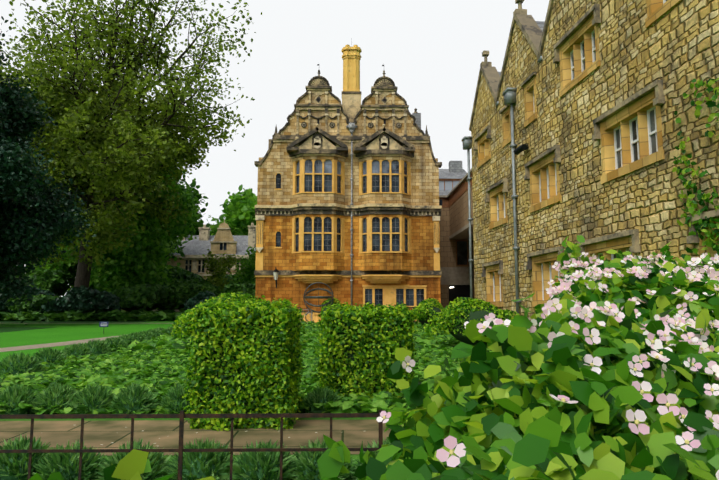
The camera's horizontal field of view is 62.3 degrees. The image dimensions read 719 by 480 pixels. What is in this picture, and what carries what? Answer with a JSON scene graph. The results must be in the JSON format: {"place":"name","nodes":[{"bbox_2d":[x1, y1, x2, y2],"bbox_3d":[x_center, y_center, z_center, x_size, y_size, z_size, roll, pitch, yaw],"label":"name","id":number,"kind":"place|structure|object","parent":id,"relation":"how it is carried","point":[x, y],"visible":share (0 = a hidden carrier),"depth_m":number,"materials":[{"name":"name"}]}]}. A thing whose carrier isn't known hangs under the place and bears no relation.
{"place":"outdoors","nodes":[
{"label":"outdoors","id":0,"kind":"place"},
{"bbox_2d":[0,336,118,351],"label":"path","id":1,"kind":"structure","parent":0,"point":[16,348],"depth_m":16.25,"materials":[{"name":"beige gravel"}]},
{"bbox_2d":[66,308,105,313],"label":"shrub hedge","id":2,"kind":"object","parent":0,"point":[86,311],"visible":0.06,"depth_m":45.28,"materials":[{"name":"green plant"}]},
{"bbox_2d":[155,275,176,309],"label":"shrub hedge","id":3,"kind":"object","parent":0,"point":[163,308],"visible":0.06,"depth_m":63.85,"materials":[{"name":"green plant"}]},
{"bbox_2d":[0,320,358,455],"bbox_3d":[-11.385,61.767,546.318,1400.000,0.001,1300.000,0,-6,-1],"label":"lawn","id":4,"kind":"structure","parent":0,"point":[62,332],"depth_m":24.43,"materials":[{"name":"green plant"}]},
{"bbox_2d":[0,327,55,332],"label":"shaded lawn","id":5,"kind":"structure","parent":4,"relation":"on","point":[7,329],"depth_m":28.68,"materials":[{"name":"green plant"}]},
{"bbox_2d":[0,16,101,324],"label":"evergreen tree","id":6,"kind":"object","parent":4,"relation":"on","point":[26,237],"depth_m":32.03,"materials":[{"name":"green plant"}]},
{"bbox_2d":[0,320,151,322],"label":"shaded lawn","id":7,"kind":"structure","parent":4,"relation":"on","point":[34,321],"depth_m":41.72,"materials":[{"name":"green plant"}]},
{"bbox_2d":[0,287,57,310],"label":"shrub","id":8,"kind":"object","parent":7,"relation":"on","point":[39,291],"visible":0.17,"depth_m":48.14,"materials":[{"name":"green plant"}]},
{"bbox_2d":[6,294,65,312],"bbox_3d":[-24.927,5.261,46.639,4.728,2.058,3.944,0,-6,-1],"label":"shrub","id":9,"kind":"object","parent":7,"relation":"on","point":[36,301],"visible":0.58,"depth_m":45.30,"materials":[{"name":"green plant"}]},
{"bbox_2d":[0,267,72,295],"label":"shrub","id":10,"kind":"object","parent":7,"relation":"on","point":[55,282],"visible":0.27,"depth_m":55.53,"materials":[{"name":"green plant"}]},
{"bbox_2d":[40,285,121,312],"bbox_3d":[-21.329,4.914,46.394,6.033,2.696,4.737,0,-6,-1],"label":"shrub","id":11,"kind":"object","parent":7,"relation":"on","point":[82,297],"visible":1,"depth_m":44.79,"materials":[{"name":"green plant"}]},
{"bbox_2d":[111,283,179,309],"bbox_3d":[-18.166,5.014,49.000,6.362,3.068,4.825,0,-6,-1],"label":"shrub","id":12,"kind":"object","parent":7,"relation":"on","point":[143,296],"visible":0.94,"depth_m":47.84,"materials":[{"name":"green plant"}]},
{"bbox_2d":[165,277,223,304],"bbox_3d":[-15.265,5.335,54.985,7.465,3.762,6.128,0,-6,-1],"label":"shrub","id":13,"kind":"object","parent":7,"relation":"on","point":[187,289],"visible":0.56,"depth_m":52.87,"materials":[{"name":"green plant"}]},
{"bbox_2d":[0,308,185,320],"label":"border plants","id":14,"kind":"object","parent":4,"relation":"on","point":[131,315],"visible":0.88,"depth_m":42.55,"materials":[{"name":"green plant"}]},
{"bbox_2d":[29,163,210,311],"bbox_3d":[-24.376,-1.335,59.960,17.613,20.745,18.584,0,-6,-1],"label":"tree","id":15,"kind":"object","parent":4,"relation":"on","point":[141,261],"depth_m":55.25,"materials":[{"name":"green plant"}]},
{"bbox_2d":[0,0,261,287],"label":"lime tree","id":16,"kind":"object","parent":4,"relation":"on","point":[72,158],"depth_m":44.84,"materials":[{"name":"green plant"}]},
{"bbox_2d":[159,265,204,310],"bbox_3d":[-21.153,5.436,64.955,10.765,5.793,8.941,0,-6,-1],"label":"shrub","id":17,"kind":"object","parent":4,"relation":"on","point":[183,274],"depth_m":63.40,"materials":[{"name":"green plant"}]},
{"bbox_2d":[177,177,209,234],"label":"tree","id":18,"kind":"object","parent":4,"relation":"on","point":[199,196],"visible":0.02,"depth_m":93.62,"materials":[{"name":"green plant"}]},
{"bbox_2d":[183,291,218,310],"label":"shrub","id":19,"kind":"object","parent":4,"relation":"on","point":[201,296],"visible":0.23,"depth_m":43.18,"materials":[{"name":"green plant"}]},
{"bbox_2d":[0,364,413,420],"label":"ground bed","id":20,"kind":"object","parent":4,"relation":"on","point":[120,419],"depth_m":5.67,"materials":[{"name":"soil"}]},
{"bbox_2d":[0,326,173,374],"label":"border plants","id":21,"kind":"object","parent":20,"relation":"on","point":[35,360],"visible":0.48,"depth_m":11.55,"materials":[{"name":"green plant"}]},
{"bbox_2d":[1,330,175,374],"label":"lavender","id":22,"kind":"object","parent":20,"relation":"on","point":[53,359],"depth_m":10.34,"materials":[{"name":"green plant"}]},
{"bbox_2d":[0,392,330,414],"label":"lavender","id":23,"kind":"object","parent":20,"relation":"on","point":[127,407],"visible":0.04,"depth_m":5.84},
{"bbox_2d":[0,382,342,414],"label":"grass tufts","id":24,"kind":"object","parent":20,"relation":"on","point":[76,397],"visible":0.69,"depth_m":5.88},
{"bbox_2d":[0,347,492,418],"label":"ground cover","id":25,"kind":"object","parent":20,"relation":"on","point":[150,368],"visible":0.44,"depth_m":8.34,"materials":[{"name":"green plant"}]},
{"bbox_2d":[109,321,487,350],"bbox_3d":[-1.363,3.596,23.376,11.894,0.382,19.731,0,-6,-1],"label":"ground cover","id":26,"kind":"object","parent":20,"relation":"on","point":[424,339],"visible":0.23,"depth_m":15.91,"materials":[{"name":"green plant"}]},
{"bbox_2d":[171,292,262,338],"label":"round hedge leaves","id":27,"kind":"object","parent":26,"relation":"on","point":[183,325],"visible":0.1,"depth_m":13.65,"materials":[{"name":"green plant"}]},
{"bbox_2d":[411,298,443,320],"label":"hedge leaves","id":28,"kind":"object","parent":26,"relation":"on","point":[428,303],"visible":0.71,"depth_m":29.01,"materials":[{"name":"green plant"}]},
{"bbox_2d":[418,306,441,324],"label":"shrub","id":29,"kind":"object","parent":26,"relation":"on","point":[435,309],"visible":0.12,"depth_m":28.88,"materials":[{"name":"green plant"}]},
{"bbox_2d":[423,297,521,336],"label":"round hedge leaves","id":30,"kind":"object","parent":26,"relation":"on","point":[446,314],"visible":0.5,"depth_m":14.50,"materials":[{"name":"green plant"}]},
{"bbox_2d":[447,306,506,344],"bbox_3d":[2.984,2.128,14.838,1.600,0.992,1.600,0,-6,-1],"label":"round hedge","id":31,"kind":"object","parent":26,"relation":"on","point":[476,315],"visible":0.25,"depth_m":14.37,"materials":[{"name":"green plant"}]},
{"bbox_2d":[330,317,403,398],"bbox_3d":[0.079,1.412,7.257,0.860,0.950,0.860,0,-6,-1],"label":"hedge cube","id":32,"kind":"object","parent":20,"relation":"on","point":[353,358],"visible":0.07,"depth_m":6.83,"materials":[{"name":"green plant"}]},
{"bbox_2d":[315,301,419,398],"bbox_3d":[0.082,1.335,7.266,1.237,1.151,1.227,0,-6,-1],"label":"hedge","id":33,"kind":"object","parent":20,"relation":"on","point":[399,314],"visible":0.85,"depth_m":6.78,"materials":[{"name":"green plant"}]},
{"bbox_2d":[167,223,254,279],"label":"house wall","id":34,"kind":"structure","parent":4,"relation":"on","point":[223,235],"depth_m":79.80,"materials":[{"name":"beige stone"}]},
{"bbox_2d":[153,219,255,311],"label":"building trim","id":35,"kind":"structure","parent":34,"relation":"attached to","point":[204,232],"depth_m":79.78,"materials":[{"name":"beige stone"}]},
{"bbox_2d":[172,235,255,254],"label":"roof","id":36,"kind":"structure","parent":34,"relation":"on","point":[194,246],"depth_m":81.92,"materials":[{"name":"grey stone"}]},
{"bbox_2d":[185,243,248,271],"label":"windows","id":37,"kind":"structure","parent":34,"relation":"in","point":[199,261],"depth_m":79.85,"materials":[{"name":"black glass"}]},
{"bbox_2d":[200,249,239,289],"bbox_3d":[-13.413,4.093,56.480,3.898,6.504,5.498,0,-6,-1],"label":"tree","id":38,"kind":"object","parent":4,"relation":"on","point":[213,262],"depth_m":55.92,"materials":[{"name":"green plant"}]},
{"bbox_2d":[206,274,254,284],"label":"shrub","id":39,"kind":"object","parent":4,"relation":"on","point":[230,281],"visible":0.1,"depth_m":67.44,"materials":[{"name":"green plant"}]},
{"bbox_2d":[207,185,256,235],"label":"tree","id":40,"kind":"object","parent":4,"relation":"on","point":[238,216],"visible":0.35,"depth_m":92.50,"materials":[{"name":"green plant"}]},
{"bbox_2d":[223,283,255,301],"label":"shrub","id":41,"kind":"object","parent":4,"relation":"on","point":[249,288],"visible":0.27,"depth_m":46.43,"materials":[{"name":"green plant"}]},
{"bbox_2d":[224,244,255,284],"bbox_3d":[-10.673,4.134,61.399,6.488,7.498,3.698,0,-6,-1],"label":"tree","id":42,"kind":"object","parent":4,"relation":"on","point":[246,269],"depth_m":61.30,"materials":[{"name":"green plant"}]},
{"bbox_2d":[200,316,282,427],"bbox_3d":[-1.067,1.218,5.694,0.720,0.990,0.760,0,-6,-1],"label":"hedge cube","id":43,"kind":"object","parent":4,"relation":"on","point":[238,369],"depth_m":5.32,"materials":[{"name":"green plant"}]},
{"bbox_2d":[181,295,305,430],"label":"hedge cube leaves","id":44,"kind":"object","parent":4,"relation":"on","point":[285,315],"visible":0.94,"depth_m":5.27,"materials":[{"name":"green plant"}]},
{"bbox_2d":[439,161,466,194],"bbox_3d":[6.888,-0.093,52.807,5.400,14.000,9.200,0,-6,-1],"label":"roof","id":45,"kind":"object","parent":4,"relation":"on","point":[455,170],"visible":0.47,"depth_m":53.10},
{"bbox_2d":[439,186,474,308],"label":"building wall","id":46,"kind":"structure","parent":4,"relation":"on","point":[454,216],"depth_m":48.00,"materials":[{"name":"brown brick"}]},
{"bbox_2d":[449,285,469,305],"bbox_3d":[6.862,5.351,51.094,4.300,2.800,5.400,0,-6,-1],"label":"dark opening","id":47,"kind":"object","parent":46,"relation":"attached to","point":[458,291],"visible":0.07,"depth_m":48.53,"materials":[{"name":"black"}]},
{"bbox_2d":[471,0,718,331],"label":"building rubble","id":48,"kind":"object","parent":4,"relation":"on","point":[675,49],"visible":0.48,"depth_m":14.78,"materials":[{"name":"beige stone"}]},
{"bbox_2d":[461,56,541,312],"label":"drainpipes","id":49,"kind":"object","parent":48,"relation":"attached to","point":[509,93],"visible":0.73,"depth_m":20.58,"materials":[{"name":"grey metal"}]},
{"bbox_2d":[498,21,544,75],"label":"roof","id":50,"kind":"structure","parent":48,"relation":"on","point":[540,24],"depth_m":20.62,"materials":[{"name":"grey stone"}]},
{"bbox_2d":[494,0,666,287],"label":"window panes","id":51,"kind":"structure","parent":48,"relation":"attached to","point":[652,124],"depth_m":13.67,"materials":[{"name":"glass"}]},
{"bbox_2d":[477,0,718,306],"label":"window frames","id":52,"kind":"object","parent":48,"relation":"attached to","point":[656,11],"visible":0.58,"depth_m":16.21,"materials":[{"name":"beige stone"}]},
{"bbox_2d":[469,0,718,276],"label":"stone trim","id":53,"kind":"structure","parent":52,"relation":"attached to","point":[533,33],"depth_m":18.03,"materials":[{"name":"beige stone"}]},
{"bbox_2d":[672,78,718,256],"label":"climbing vine","id":54,"kind":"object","parent":48,"relation":"attached to","point":[701,197],"depth_m":10.84,"materials":[{"name":"green plant"}]},
{"bbox_2d":[0,419,401,455],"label":"paved path","id":55,"kind":"structure","parent":0,"point":[161,434],"depth_m":5.03,"materials":[{"name":"beige stone"}]},
{"bbox_2d":[101,455,359,479],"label":"bed ground","id":56,"kind":"structure","parent":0,"point":[354,457],"depth_m":4.22,"materials":[{"name":"plant"}]},
{"bbox_2d":[0,453,339,479],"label":"lavender","id":57,"kind":"object","parent":56,"relation":"on","point":[200,474],"visible":0.08,"depth_m":3.62,"materials":[{"name":"plant"}]},
{"bbox_2d":[0,410,382,479],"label":"metal fence","id":58,"kind":"object","parent":56,"relation":"on","point":[181,416],"visible":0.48,"depth_m":3.29,"materials":[{"name":"black metal"}]},
{"bbox_2d":[0,434,389,479],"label":"grass tufts","id":59,"kind":"object","parent":56,"relation":"on","point":[45,462],"visible":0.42,"depth_m":3.64,"materials":[{"name":"green plant"}]},
{"bbox_2d":[382,304,545,455],"bbox_3d":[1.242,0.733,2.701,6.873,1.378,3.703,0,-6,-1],"label":"clematis","id":60,"kind":"object","parent":56,"relation":"on","point":[536,315],"depth_m":4.00,"materials":[{"name":"green plant"}]},
{"bbox_2d":[365,249,718,479],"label":"clematis","id":61,"kind":"object","parent":56,"relation":"on","point":[475,415],"depth_m":1.63,"materials":[{"name":"green plant"}]},
{"bbox_2d":[29,235,718,479],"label":"leaves","id":62,"kind":"object","parent":61,"relation":"on","point":[542,435],"visible":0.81,"depth_m":1.52,"materials":[{"name":"green plant"}]},
{"bbox_2d":[383,254,718,454],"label":"flowers","id":63,"kind":"object","parent":61,"relation":"attached to","point":[451,451],"visible":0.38,"depth_m":2.01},
{"bbox_2d":[273,64,423,305],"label":"window panes","id":64,"kind":"structure","parent":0,"point":[375,237],"depth_m":40.60,"materials":[{"name":"glass"}]},
{"bbox_2d":[310,98,393,270],"bbox_3d":[0.238,-2.645,41.513,8.593,14.626,1.045,0,-6,-1],"label":"wall ornament","id":65,"kind":"object","parent":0,"point":[318,99],"visible":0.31,"depth_m":41.82,"materials":[{"name":"brown stone"}]},
{"bbox_2d":[439,181,459,189],"bbox_3d":[6.938,-4.652,50.949,5.000,0.850,0.100,0,-6,-1],"label":"window","id":66,"kind":"structure","parent":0,"point":[448,185],"depth_m":50.92,"materials":[{"name":"glass"}]},
{"bbox_2d":[439,168,472,284],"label":"modern building","id":67,"kind":"structure","parent":0,"point":[455,275],"depth_m":47.98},
{"bbox_2d":[484,0,665,301],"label":"window frames","id":68,"kind":"structure","parent":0,"point":[650,133],"depth_m":15.53,"materials":[{"name":"white wood"}]},
{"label":"cypress tree bark","id":69,"kind":"object","parent":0,"visible":0},
{"bbox_2d":[157,175,187,264],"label":"cypress tree","id":70,"kind":"object","parent":69,"relation":"attached to","point":[181,253],"depth_m":72.40,"materials":[{"name":"green plant"}]},
{"label":"ground apron","id":71,"kind":"structure","parent":0,"visible":0},
{"bbox_2d":[303,282,333,312],"bbox_3d":[-2.565,3.613,37.298,1.920,1.936,1.920,0,-6,-1],"label":"round metal sculpture","id":72,"kind":"object","parent":71,"relation":"on","point":[318,297],"visible":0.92,"depth_m":37.19,"materials":[{"name":"grey metal"}]},
{"bbox_2d":[312,313,320,322],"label":"gold sphere trim","id":73,"kind":"structure","parent":72,"relation":"attached to","point":[316,317],"depth_m":36.91,"materials":[{"name":"gold metal"}]},
{"bbox_2d":[321,297,340,310],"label":"hedge ball leaves","id":74,"kind":"object","parent":71,"relation":"on","point":[328,300],"visible":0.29,"depth_m":38.08,"materials":[{"name":"green plant"}]},
{"bbox_2d":[255,80,440,310],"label":"building facade","id":75,"kind":"structure","parent":71,"relation":"on","point":[424,179],"depth_m":40.87,"materials":[{"name":"beige stone"}]},
{"bbox_2d":[255,91,439,252],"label":"stone ornaments","id":76,"kind":"object","parent":75,"relation":"attached to","point":[317,142],"visible":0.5,"depth_m":40.89},
{"bbox_2d":[254,70,441,311],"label":"stone molding","id":77,"kind":"structure","parent":75,"relation":"attached to","point":[359,150],"depth_m":40.87,"materials":[{"name":"brown stone"}]},
{"bbox_2d":[255,159,440,321],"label":"gold building trim","id":78,"kind":"structure","parent":75,"relation":"attached to","point":[389,294],"depth_m":40.55,"materials":[{"name":"stone"}]},
{"bbox_2d":[255,79,441,208],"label":"stone trim","id":79,"kind":"structure","parent":75,"relation":"attached to","point":[351,103],"depth_m":41.51,"materials":[{"name":"beige stone"}]},
{"bbox_2d":[341,44,361,90],"bbox_3d":[-0.605,-12.840,44.904,1.531,3.840,0.922,0,-6,-1],"label":"chimney","id":80,"kind":"object","parent":75,"relation":"on","point":[351,57],"visible":0.94,"depth_m":44.64,"materials":[{"name":"yellow stone"}]},
{"bbox_2d":[346,123,356,304],"bbox_3d":[-0.539,-1.486,40.897,0.760,13.438,0.260,0,-6,-1],"label":"drainpipe","id":81,"kind":"object","parent":75,"relation":"attached to","point":[351,126],"visible":0.83,"depth_m":41.15,"materials":[{"name":"grey metal"}]},
{"bbox_2d":[297,160,406,174],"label":"window panes","id":82,"kind":"structure","parent":75,"relation":"part of","point":[375,168],"depth_m":40.82,"materials":[{"name":"grey glass"}]},
{"bbox_2d":[296,160,423,300],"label":"bars","id":83,"kind":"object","parent":75,"relation":"attached to","point":[395,227],"visible":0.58,"depth_m":40.67,"materials":[{"name":"beige stone"}]},
{"bbox_2d":[412,113,420,128],"bbox_3d":[4.264,-7.194,44.784,0.620,4.483,1.200,0,-6,-1],"label":"chimney","id":84,"kind":"object","parent":75,"relation":"attached to","point":[417,116],"visible":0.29,"depth_m":44.39,"materials":[{"name":"grey stone"}]},
{"bbox_3d":[-9.906,3.494,23.055,0.020,0.300,0.020,0,-6,-1],"label":"black iron sign","id":85,"kind":"object","parent":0,"visible":0},
{"bbox_2d":[99,322,108,326],"bbox_3d":[-9.905,3.263,23.061,0.340,0.200,0.020,0,-6,-1],"label":"sign","id":86,"kind":"object","parent":85,"relation":"attached to","point":[103,323],"visible":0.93,"depth_m":23.05,"materials":[{"name":"blue"}]}
]}

